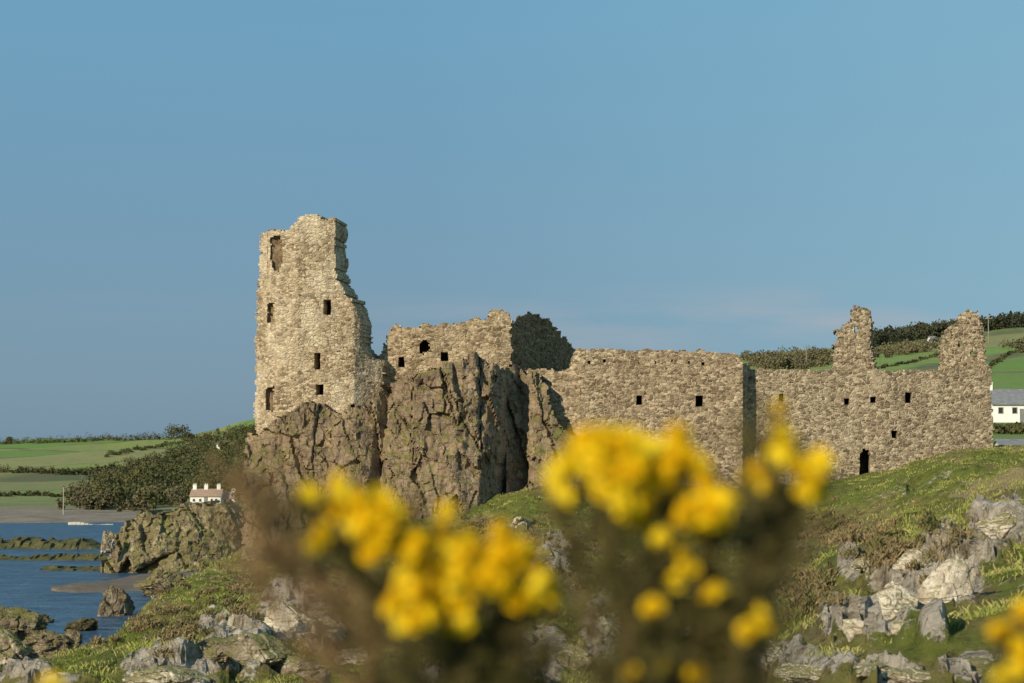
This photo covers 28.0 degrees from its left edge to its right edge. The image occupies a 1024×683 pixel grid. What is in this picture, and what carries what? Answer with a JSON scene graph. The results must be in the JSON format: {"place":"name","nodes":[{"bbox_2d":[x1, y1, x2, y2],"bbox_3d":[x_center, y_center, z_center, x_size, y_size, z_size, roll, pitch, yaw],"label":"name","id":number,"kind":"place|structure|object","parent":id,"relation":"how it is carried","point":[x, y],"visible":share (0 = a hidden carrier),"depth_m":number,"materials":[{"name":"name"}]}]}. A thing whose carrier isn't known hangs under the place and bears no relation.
{"place":"outdoors","nodes":[
{"label":"outdoors","id":0,"kind":"place"},
{"bbox_2d":[0,522,155,648],"bbox_3d":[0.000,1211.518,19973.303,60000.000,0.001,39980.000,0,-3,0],"label":"sea","id":1,"kind":"structure","parent":0,"point":[25,584],"depth_m":213.45,"materials":[{"name":"liquid"}]},
{"bbox_2d":[0,626,38,664],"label":"shore rock","id":2,"kind":"object","parent":1,"relation":"in","point":[12,646],"visible":0.59,"depth_m":116.36,"materials":[{"name":"grey stone"}]},
{"bbox_2d":[0,606,47,640],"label":"shore rock","id":3,"kind":"object","parent":1,"relation":"in","point":[18,621],"visible":0.56,"depth_m":137.91,"materials":[{"name":"stone"}]},
{"bbox_2d":[42,614,54,622],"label":"shore rock","id":4,"kind":"object","parent":1,"relation":"in","point":[46,618],"visible":0.3,"depth_m":156.62,"materials":[{"name":"stone"}]},
{"bbox_2d":[23,629,74,657],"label":"shore rock","id":5,"kind":"object","parent":1,"relation":"in","point":[43,643],"visible":0.61,"depth_m":123.14,"materials":[{"name":"stone"}]},
{"bbox_2d":[0,537,100,548],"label":"rock reef","id":6,"kind":"object","parent":1,"relation":"in","point":[41,543],"visible":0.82,"depth_m":295.16},
{"bbox_2d":[0,553,107,560],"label":"rock reef","id":7,"kind":"object","parent":1,"relation":"in","point":[72,557],"visible":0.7,"depth_m":259.61},
{"bbox_2d":[40,565,101,570],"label":"rock reef","id":8,"kind":"object","parent":1,"relation":"in","point":[67,568],"visible":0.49,"depth_m":234.81},
{"bbox_2d":[64,629,82,648],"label":"shore rock","id":9,"kind":"object","parent":1,"relation":"in","point":[75,635],"visible":0.65,"depth_m":133.75,"materials":[{"name":"stone"}]},
{"bbox_2d":[64,618,98,630],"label":"shore rock","id":10,"kind":"object","parent":1,"relation":"in","point":[85,624],"visible":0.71,"depth_m":148.57,"materials":[{"name":"stone"}]},
{"bbox_2d":[68,522,113,524],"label":"sea wall","id":11,"kind":"structure","parent":1,"relation":"in","point":[76,523],"depth_m":412.54,"materials":[{"name":"concrete"}]},
{"bbox_2d":[97,585,134,616],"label":"shore rock","id":12,"kind":"object","parent":1,"relation":"in","point":[115,601],"visible":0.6,"depth_m":163.10,"materials":[{"name":"stone"}]},
{"bbox_2d":[134,569,186,595],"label":"shore rock","id":13,"kind":"object","parent":1,"relation":"in","point":[160,582],"visible":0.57,"depth_m":187.80,"materials":[{"name":"stone"}]},
{"bbox_2d":[101,501,242,572],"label":"sea stack","id":14,"kind":"object","parent":1,"relation":"in","point":[163,538],"visible":0.69,"depth_m":229.68,"materials":[{"name":"stone"}]},
{"bbox_2d":[100,531,115,553],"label":"shore rock","id":15,"kind":"object","parent":14,"relation":"on","point":[108,544],"visible":1,"depth_m":226.77,"materials":[{"name":"grey stone"}]},
{"bbox_2d":[49,571,201,592],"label":"beach","id":16,"kind":"structure","parent":0,"point":[126,584],"depth_m":198.33,"materials":[{"name":"grey sand"}]},
{"bbox_2d":[238,352,585,549],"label":"cliff","id":17,"kind":"structure","parent":0,"point":[467,432],"depth_m":107.34,"materials":[{"name":"stone"}]},
{"bbox_2d":[0,444,1023,682],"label":"ground","id":18,"kind":"structure","parent":0,"point":[936,646],"depth_m":42.92,"materials":[{"name":"green plant"}]},
{"bbox_2d":[30,673,77,682],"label":"gorse bush","id":19,"kind":"object","parent":18,"relation":"on","point":[51,678],"visible":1,"depth_m":1.94,"materials":[{"name":"yellow plant"}]},
{"bbox_2d":[122,662,209,682],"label":"rock","id":20,"kind":"object","parent":18,"relation":"on","point":[165,672],"visible":1,"depth_m":39.41,"materials":[{"name":"grey stone"}]},
{"bbox_2d":[195,631,238,661],"bbox_3d":[-6.380,6.572,44.121,1.170,0.672,1.353,3,-5,-44],"label":"rock","id":21,"kind":"object","parent":18,"relation":"on","point":[217,642],"visible":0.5,"depth_m":43.82,"materials":[{"name":"grey stone"}]},
{"bbox_2d":[241,547,262,559],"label":"rock","id":22,"kind":"object","parent":18,"relation":"on","point":[260,555],"visible":0.16,"depth_m":91.19,"materials":[{"name":"stone"}]},
{"bbox_2d":[222,632,291,666],"bbox_3d":[-5.273,6.488,42.791,1.294,0.854,1.092,-1,-4,20],"label":"rock","id":23,"kind":"object","parent":18,"relation":"on","point":[245,648],"visible":0.91,"depth_m":42.48,"materials":[{"name":"grey stone"}]},
{"bbox_2d":[263,600,325,638],"bbox_3d":[-6.511,8.215,59.857,1.770,1.468,1.645,-3,-5,42],"label":"rock","id":24,"kind":"object","parent":18,"relation":"on","point":[303,625],"visible":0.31,"depth_m":59.30,"materials":[{"name":"grey stone"}]},
{"bbox_2d":[270,655,330,682],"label":"rock","id":25,"kind":"object","parent":18,"relation":"on","point":[285,666],"visible":0.57,"depth_m":42.44,"materials":[{"name":"grey stone"}]},
{"bbox_2d":[311,610,339,637],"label":"rock","id":26,"kind":"object","parent":18,"relation":"on","point":[326,616],"visible":0.09,"depth_m":61.37,"materials":[{"name":"grey stone"}]},
{"bbox_2d":[339,649,367,664],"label":"rock","id":27,"kind":"object","parent":18,"relation":"on","point":[350,657],"visible":0.12,"depth_m":53.41,"materials":[{"name":"grey stone"}]},
{"bbox_2d":[171,429,583,682],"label":"gorse bush","id":28,"kind":"object","parent":18,"relation":"on","point":[374,519],"visible":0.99,"depth_m":1.99,"materials":[{"name":"yellow plant"}]},
{"bbox_2d":[511,517,532,524],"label":"rock","id":29,"kind":"object","parent":18,"relation":"on","point":[516,520],"visible":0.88,"depth_m":95.96,"materials":[{"name":"grey stone"}]},
{"bbox_2d":[534,549,551,568],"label":"rock","id":30,"kind":"object","parent":18,"relation":"on","point":[545,554],"visible":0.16,"depth_m":84.93,"materials":[{"name":"grey stone"}]},
{"bbox_2d":[112,487,986,657],"bbox_3d":[0.574,7.742,79.300,30.789,6.034,89.208,0,-3,0],"label":"scrub","id":31,"kind":"object","parent":18,"relation":"on","point":[818,578],"visible":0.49,"depth_m":43.14,"materials":[{"name":"plant"}]},
{"bbox_2d":[557,642,591,670],"bbox_3d":[1.745,8.936,56.799,1.255,1.270,1.102,0,-3,0],"label":"rock","id":32,"kind":"object","parent":18,"relation":"on","point":[579,649],"visible":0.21,"depth_m":56.63,"materials":[{"name":"grey stone"}]},
{"bbox_2d":[596,618,619,631],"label":"rock","id":33,"kind":"object","parent":18,"relation":"on","point":[604,624],"visible":0.12,"depth_m":64.27,"materials":[{"name":"grey stone"}]},
{"bbox_2d":[253,214,993,488],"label":"ruined castle","id":34,"kind":"structure","parent":18,"relation":"on","point":[853,407],"depth_m":111.06,"materials":[{"name":"stone"}]},
{"bbox_2d":[516,390,857,682],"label":"gorse bush","id":35,"kind":"object","parent":18,"relation":"on","point":[604,463],"visible":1,"depth_m":1.94,"materials":[{"name":"yellow plant"}]},
{"bbox_2d":[762,639,788,670],"bbox_3d":[4.308,5.215,34.098,0.676,0.572,0.516,2,-4,-30],"label":"rock","id":36,"kind":"object","parent":18,"relation":"on","point":[778,648],"visible":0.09,"depth_m":33.92,"materials":[{"name":"grey stone"}]},
{"bbox_2d":[774,659,823,682],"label":"rock","id":37,"kind":"object","parent":18,"relation":"on","point":[814,670],"visible":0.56,"depth_m":29.08,"materials":[{"name":"grey stone"}]},
{"bbox_2d":[824,593,844,599],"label":"rock","id":38,"kind":"object","parent":18,"relation":"on","point":[835,596],"visible":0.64,"depth_m":34.59,"materials":[{"name":"brown stone"}]},
{"bbox_2d":[842,616,873,639],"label":"rock","id":39,"kind":"object","parent":18,"relation":"on","point":[852,626],"visible":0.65,"depth_m":31.38,"materials":[{"name":"beige stone"}]},
{"bbox_2d":[850,556,870,571],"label":"rock","id":40,"kind":"object","parent":18,"relation":"on","point":[857,566],"visible":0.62,"depth_m":38.27,"materials":[{"name":"beige stone"}]},
{"bbox_2d":[856,663,875,677],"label":"rock","id":41,"kind":"object","parent":18,"relation":"on","point":[860,671],"visible":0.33,"depth_m":26.68,"materials":[{"name":"grey stone"}]},
{"bbox_2d":[876,580,918,621],"bbox_3d":[5.980,4.102,31.746,0.547,0.812,0.674,-3,-4,38],"label":"rock","id":42,"kind":"object","parent":18,"relation":"on","point":[895,598],"visible":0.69,"depth_m":31.62,"materials":[{"name":"beige stone"}]},
{"bbox_2d":[891,623,907,634],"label":"rock","id":43,"kind":"object","parent":18,"relation":"on","point":[896,628],"visible":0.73,"depth_m":30.71,"materials":[{"name":"beige stone"}]},
{"bbox_2d":[892,552,937,573],"bbox_3d":[7.074,3.954,36.075,0.791,0.524,0.760,0,-3,0],"label":"rock","id":44,"kind":"object","parent":18,"relation":"on","point":[911,557],"visible":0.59,"depth_m":35.92,"materials":[{"name":"beige stone"}]},
{"bbox_2d":[900,668,930,682],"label":"rock","id":45,"kind":"object","parent":18,"relation":"on","point":[911,675],"visible":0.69,"depth_m":25.80,"materials":[{"name":"grey stone"}]},
{"bbox_2d":[931,521,959,534],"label":"rock","id":46,"kind":"object","parent":18,"relation":"on","point":[938,527],"visible":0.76,"depth_m":37.72,"materials":[{"name":"grey stone"}]},
{"bbox_2d":[917,561,976,610],"bbox_3d":[6.881,4.067,32.513,0.838,1.198,0.746,2,-4,-30],"label":"rock","id":47,"kind":"object","parent":18,"relation":"on","point":[949,584],"visible":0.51,"depth_m":32.40,"materials":[{"name":"beige stone"}]},
{"bbox_2d":[954,532,991,547],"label":"rock","id":48,"kind":"object","parent":18,"relation":"on","point":[986,540],"visible":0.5,"depth_m":37.06,"materials":[{"name":"grey stone"}]},
{"bbox_2d":[970,661,981,677],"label":"rock","id":49,"kind":"object","parent":18,"relation":"on","point":[976,667],"visible":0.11,"depth_m":25.96,"materials":[{"name":"grey stone"}]},
{"bbox_2d":[972,596,1023,682],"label":"gorse bush","id":50,"kind":"object","parent":18,"relation":"on","point":[1010,632],"visible":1,"depth_m":1.98,"materials":[{"name":"yellow plant"}]},
{"bbox_2d":[975,508,1023,536],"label":"rock","id":51,"kind":"object","parent":18,"relation":"on","point":[1001,522],"visible":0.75,"depth_m":39.45,"materials":[{"name":"grey stone"}]},
{"bbox_2d":[0,327,1023,522],"bbox_3d":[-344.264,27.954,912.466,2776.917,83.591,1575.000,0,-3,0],"label":"hills","id":52,"kind":"structure","parent":0,"point":[1008,373],"depth_m":667.29,"materials":[{"name":"green plant"}]},
{"bbox_2d":[5,437,12,443],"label":"tree","id":53,"kind":"object","parent":52,"relation":"on","point":[9,440],"visible":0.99,"depth_m":1321.01,"materials":[{"name":"green plant"}]},
{"bbox_2d":[0,490,69,497],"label":"hedgerow","id":54,"kind":"object","parent":52,"relation":"on","point":[18,493],"visible":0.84,"depth_m":595.26,"materials":[{"name":"green plant"}]},
{"bbox_2d":[0,462,121,474],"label":"hedgerow","id":55,"kind":"object","parent":52,"relation":"on","point":[61,471],"visible":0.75,"depth_m":762.99,"materials":[{"name":"green plant"}]},
{"bbox_2d":[0,431,160,443],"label":"hedgerow","id":56,"kind":"object","parent":52,"relation":"on","point":[120,438],"visible":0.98,"depth_m":1208.51,"materials":[{"name":"green plant"}]},
{"bbox_2d":[55,422,256,511],"bbox_3d":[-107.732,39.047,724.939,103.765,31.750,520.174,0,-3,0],"label":"woodland","id":57,"kind":"object","parent":52,"relation":"on","point":[160,471],"visible":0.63,"depth_m":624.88,"materials":[{"name":"green plant"}]},
{"bbox_2d":[104,435,219,456],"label":"hedgerow","id":58,"kind":"object","parent":52,"relation":"on","point":[124,451],"visible":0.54,"depth_m":1020.01,"materials":[{"name":"green plant"}]},
{"bbox_2d":[159,423,190,439],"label":"tree","id":59,"kind":"object","parent":52,"relation":"on","point":[174,432],"visible":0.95,"depth_m":1190.09,"materials":[{"name":"green plant"}]},
{"bbox_2d":[181,432,197,440],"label":"tree","id":60,"kind":"object","parent":52,"relation":"on","point":[186,435],"visible":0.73,"depth_m":1123.68,"materials":[{"name":"green plant"}]},
{"bbox_2d":[189,484,224,504],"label":"cottage","id":61,"kind":"structure","parent":52,"relation":"on","point":[209,496],"depth_m":499.12,"materials":[{"name":"paint"}]},
{"bbox_2d":[222,489,237,503],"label":"cottage","id":62,"kind":"structure","parent":52,"relation":"on","point":[229,496],"depth_m":501.99,"materials":[{"name":"tile"}]},
{"bbox_2d":[777,355,795,369],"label":"tree","id":63,"kind":"object","parent":52,"relation":"on","point":[785,363],"visible":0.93,"depth_m":557.01,"materials":[{"name":"green plant"}]},
{"bbox_2d":[740,336,1023,368],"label":"slope woodland","id":64,"kind":"object","parent":52,"relation":"on","point":[769,359],"visible":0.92,"depth_m":600.33,"materials":[{"name":"green plant"}]},
{"bbox_2d":[876,352,938,368],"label":"hedgerow","id":65,"kind":"object","parent":52,"relation":"on","point":[935,354],"visible":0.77,"depth_m":548.23,"materials":[{"name":"green plant"}]},
{"bbox_2d":[870,312,1023,347],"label":"ridge woodland","id":66,"kind":"object","parent":52,"relation":"on","point":[920,330],"visible":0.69,"depth_m":718.19,"materials":[{"name":"green plant"}]},
{"bbox_2d":[985,316,991,342],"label":"utility pole","id":67,"kind":"object","parent":52,"relation":"on","point":[988,318],"visible":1,"depth_m":521.00,"materials":[{"name":"brown wood"}]},
{"bbox_2d":[989,348,1023,368],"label":"hedgerow","id":68,"kind":"object","parent":52,"relation":"on","point":[1001,358],"visible":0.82,"depth_m":558.04,"materials":[{"name":"green plant"}]},
{"bbox_2d":[990,382,1023,422],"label":"house","id":69,"kind":"structure","parent":52,"relation":"on","point":[1008,405],"depth_m":299.97,"materials":[{"name":"paint"}]},
{"bbox_2d":[998,407,1003,413],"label":"window","id":70,"kind":"structure","parent":69,"relation":"in","point":[1000,409],"depth_m":299.94,"materials":[{"name":"glass"}]},
{"bbox_2d":[1012,407,1017,413],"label":"window","id":71,"kind":"structure","parent":69,"relation":"in","point":[1014,409],"depth_m":299.94,"materials":[{"name":"glass"}]},
{"bbox_2d":[1020,409,1023,422],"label":"door","id":72,"kind":"structure","parent":69,"relation":"in","point":[1021,410],"depth_m":299.86,"materials":[{"name":"wood"}]},
{"bbox_2d":[993,422,1023,434],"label":"hedgerow","id":73,"kind":"object","parent":52,"relation":"on","point":[1011,428],"visible":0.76,"depth_m":255.83,"materials":[{"name":"green plant"}]},
{"bbox_2d":[993,439,1023,444],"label":"road","id":74,"kind":"structure","parent":52,"relation":"on","point":[1008,441],"depth_m":191.50,"materials":[{"name":"grey asphalt"}]},
{"bbox_2d":[0,0,1023,440],"label":"sky","id":75,"kind":"structure","parent":0,"point":[719,176],"materials":[{"name":"blue"}]}
]}

